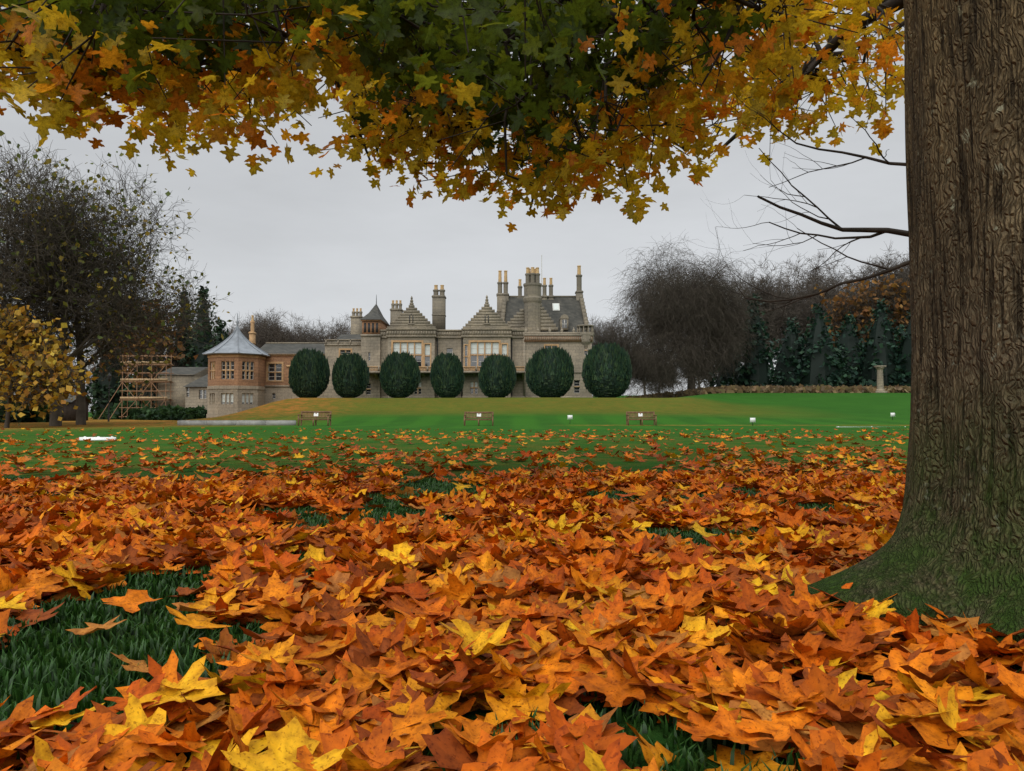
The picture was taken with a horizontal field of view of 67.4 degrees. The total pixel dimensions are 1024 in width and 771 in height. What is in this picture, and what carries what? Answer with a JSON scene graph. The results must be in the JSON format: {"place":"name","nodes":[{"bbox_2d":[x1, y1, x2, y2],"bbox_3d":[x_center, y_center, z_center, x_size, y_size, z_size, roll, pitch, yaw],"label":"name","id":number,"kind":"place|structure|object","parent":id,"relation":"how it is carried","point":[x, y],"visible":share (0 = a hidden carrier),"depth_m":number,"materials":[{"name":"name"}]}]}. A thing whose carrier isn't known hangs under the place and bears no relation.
{"place":"outdoors","nodes":[
{"label":"outdoors","id":0,"kind":"place"},
{"bbox_2d":[185,323,593,417],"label":"castle stone walls","id":1,"kind":"structure","parent":0,"point":[377,347],"depth_m":79.96,"materials":[{"name":"beige stone"}]},
{"bbox_2d":[163,297,585,386],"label":"castle slate roofs","id":2,"kind":"structure","parent":1,"relation":"on","point":[570,307],"depth_m":84.83,"materials":[{"name":"grey stone"}]},
{"bbox_2d":[187,255,587,403],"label":"window panes","id":3,"kind":"structure","parent":1,"relation":"in","point":[202,394],"depth_m":79.28,"materials":[{"name":"grey glass"}]},
{"bbox_2d":[188,320,586,403],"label":"windows","id":4,"kind":"structure","parent":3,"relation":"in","point":[418,358],"depth_m":79.29,"materials":[{"name":"grey glass"}]},
{"bbox_2d":[207,321,587,393],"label":"stone trim","id":5,"kind":"structure","parent":1,"relation":"attached to","point":[252,336],"depth_m":79.08,"materials":[{"name":"beige stone"}]},
{"bbox_2d":[364,295,511,397],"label":"castle ironwork","id":6,"kind":"object","parent":1,"relation":"attached to","point":[437,338],"visible":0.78,"depth_m":80.02,"materials":[{"name":"black metal"}]},
{"bbox_2d":[222,304,558,402],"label":"window frames","id":7,"kind":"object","parent":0,"point":[473,345],"visible":0.91,"depth_m":79.31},
{"bbox_2d":[208,319,591,386],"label":"red castle sandstone","id":8,"kind":"object","parent":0,"point":[259,374],"visible":0.37,"depth_m":79.41,"materials":[{"name":"brown stone"}]},
{"bbox_2d":[202,313,269,356],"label":"turret roof","id":9,"kind":"structure","parent":8,"relation":"on","point":[236,341],"depth_m":78.46,"materials":[{"name":"grey metal"}]},
{"bbox_2d":[0,0,908,411],"label":"sky","id":10,"kind":"structure","parent":0,"point":[283,236],"materials":[{"name":"grey"}]},
{"bbox_2d":[0,393,1020,770],"bbox_3d":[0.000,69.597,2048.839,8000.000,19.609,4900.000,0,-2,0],"label":"lawn","id":11,"kind":"structure","parent":0,"point":[796,413],"depth_m":22.40,"materials":[{"name":"green plant"}]},
{"bbox_2d":[62,394,92,420],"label":"garden shed","id":12,"kind":"structure","parent":11,"relation":"on","point":[69,412],"depth_m":72.08,"materials":[{"name":"wood"}]},
{"bbox_2d":[0,396,206,422],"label":"rhododendron shrubs","id":13,"kind":"object","parent":11,"relation":"on","point":[168,412],"visible":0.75,"depth_m":79.37,"materials":[{"name":"green plant"}]},
{"bbox_2d":[105,373,112,421],"bbox_3d":[-31.484,0.923,60.009,0.303,3.900,0.555,4,-5,-63],"label":"lamp post","id":14,"kind":"object","parent":11,"relation":"on","point":[109,377],"visible":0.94,"depth_m":59.97,"materials":[{"name":"grey metal"}]},
{"bbox_2d":[98,355,173,419],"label":"scaffolding tubes","id":15,"kind":"object","parent":11,"relation":"on","point":[151,381],"visible":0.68,"depth_m":84.61,"materials":[{"name":"brown"}]},
{"bbox_2d":[177,420,295,424],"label":"path","id":16,"kind":"structure","parent":11,"relation":"on","point":[236,422],"depth_m":47.95,"materials":[{"name":"grey concrete"}]},
{"bbox_2d":[297,411,331,425],"bbox_3d":[-11.558,1.928,44.999,1.810,0.860,0.780,0,-2,0],"label":"bench","id":17,"kind":"object","parent":11,"relation":"on","point":[327,417],"visible":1,"depth_m":45.26,"materials":[{"name":"brown wood"}]},
{"bbox_2d":[157,273,589,407],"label":"castle weathered stone","id":18,"kind":"object","parent":11,"relation":"on","point":[532,316],"visible":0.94,"depth_m":82.45,"materials":[{"name":"grey stone"}]},
{"bbox_2d":[251,265,580,320],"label":"chimney pots","id":19,"kind":"object","parent":18,"relation":"on","point":[532,270],"visible":0.9,"depth_m":87.19,"materials":[{"name":"beige ceramic"}]},
{"bbox_2d":[0,0,908,339],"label":"tree branches","id":20,"kind":"object","parent":11,"relation":"on","point":[812,64],"visible":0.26,"depth_m":5.89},
{"bbox_2d":[0,242,909,411],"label":"bare trees","id":21,"kind":"object","parent":11,"relation":"on","point":[800,311],"visible":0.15,"depth_m":129.97,"materials":[{"name":"plant"}]},
{"bbox_2d":[0,133,910,427],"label":"bare trees","id":22,"kind":"object","parent":11,"relation":"on","point":[682,325],"visible":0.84,"depth_m":49.07,"materials":[{"name":"plant"}]},
{"bbox_2d":[0,130,910,425],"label":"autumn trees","id":23,"kind":"object","parent":11,"relation":"on","point":[24,370],"visible":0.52,"depth_m":45.51,"materials":[{"name":"brown plant"}]},
{"bbox_2d":[288,342,631,397],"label":"round topiary bushes","id":24,"kind":"object","parent":11,"relation":"on","point":[606,370],"visible":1,"depth_m":72.32,"materials":[{"name":"green plant"}]},
{"bbox_2d":[464,412,493,425],"bbox_3d":[-2.035,2.030,46.997,1.810,0.860,0.780,0,-2,0],"label":"bench","id":25,"kind":"object","parent":11,"relation":"on","point":[479,415],"visible":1,"depth_m":47.28,"materials":[{"name":"brown wood"}]},
{"bbox_2d":[77,426,905,440],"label":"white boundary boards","id":26,"kind":"object","parent":11,"relation":"on","point":[99,438],"visible":0.41,"depth_m":17.47,"materials":[{"name":"white paint"}]},
{"bbox_2d":[85,285,911,418],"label":"evergreen trees","id":27,"kind":"object","parent":11,"relation":"on","point":[820,359],"visible":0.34,"depth_m":104.14,"materials":[{"name":"green plant"}]},
{"bbox_2d":[0,472,1021,770],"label":"grass blades","id":28,"kind":"object","parent":11,"relation":"on","point":[16,650],"visible":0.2,"depth_m":1.80,"materials":[{"name":"green plant"}]},
{"bbox_2d":[0,427,1023,770],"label":"fallen leaves","id":29,"kind":"object","parent":11,"relation":"on","point":[656,609],"visible":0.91,"depth_m":1.85,"materials":[{"name":"orange plant"}]},
{"bbox_2d":[0,0,1023,669],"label":"maple","id":30,"kind":"object","parent":11,"relation":"on","point":[39,37],"depth_m":4.91,"materials":[{"name":"plant"}]},
{"bbox_2d":[626,412,656,424],"bbox_3d":[8.078,2.058,47.996,1.810,0.860,0.780,0,-2,0],"label":"bench","id":31,"kind":"object","parent":11,"relation":"on","point":[641,418],"visible":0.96,"depth_m":48.26,"materials":[{"name":"brown wood"}]},
{"bbox_2d":[568,413,894,425],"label":"signs","id":32,"kind":"object","parent":11,"relation":"on","point":[752,420],"visible":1,"depth_m":49.95,"materials":[{"name":"white paint"}]},
{"bbox_2d":[873,365,887,392],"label":"stone column","id":33,"kind":"structure","parent":11,"relation":"on","point":[880,383],"depth_m":95.77,"materials":[{"name":"stone"}]}
]}

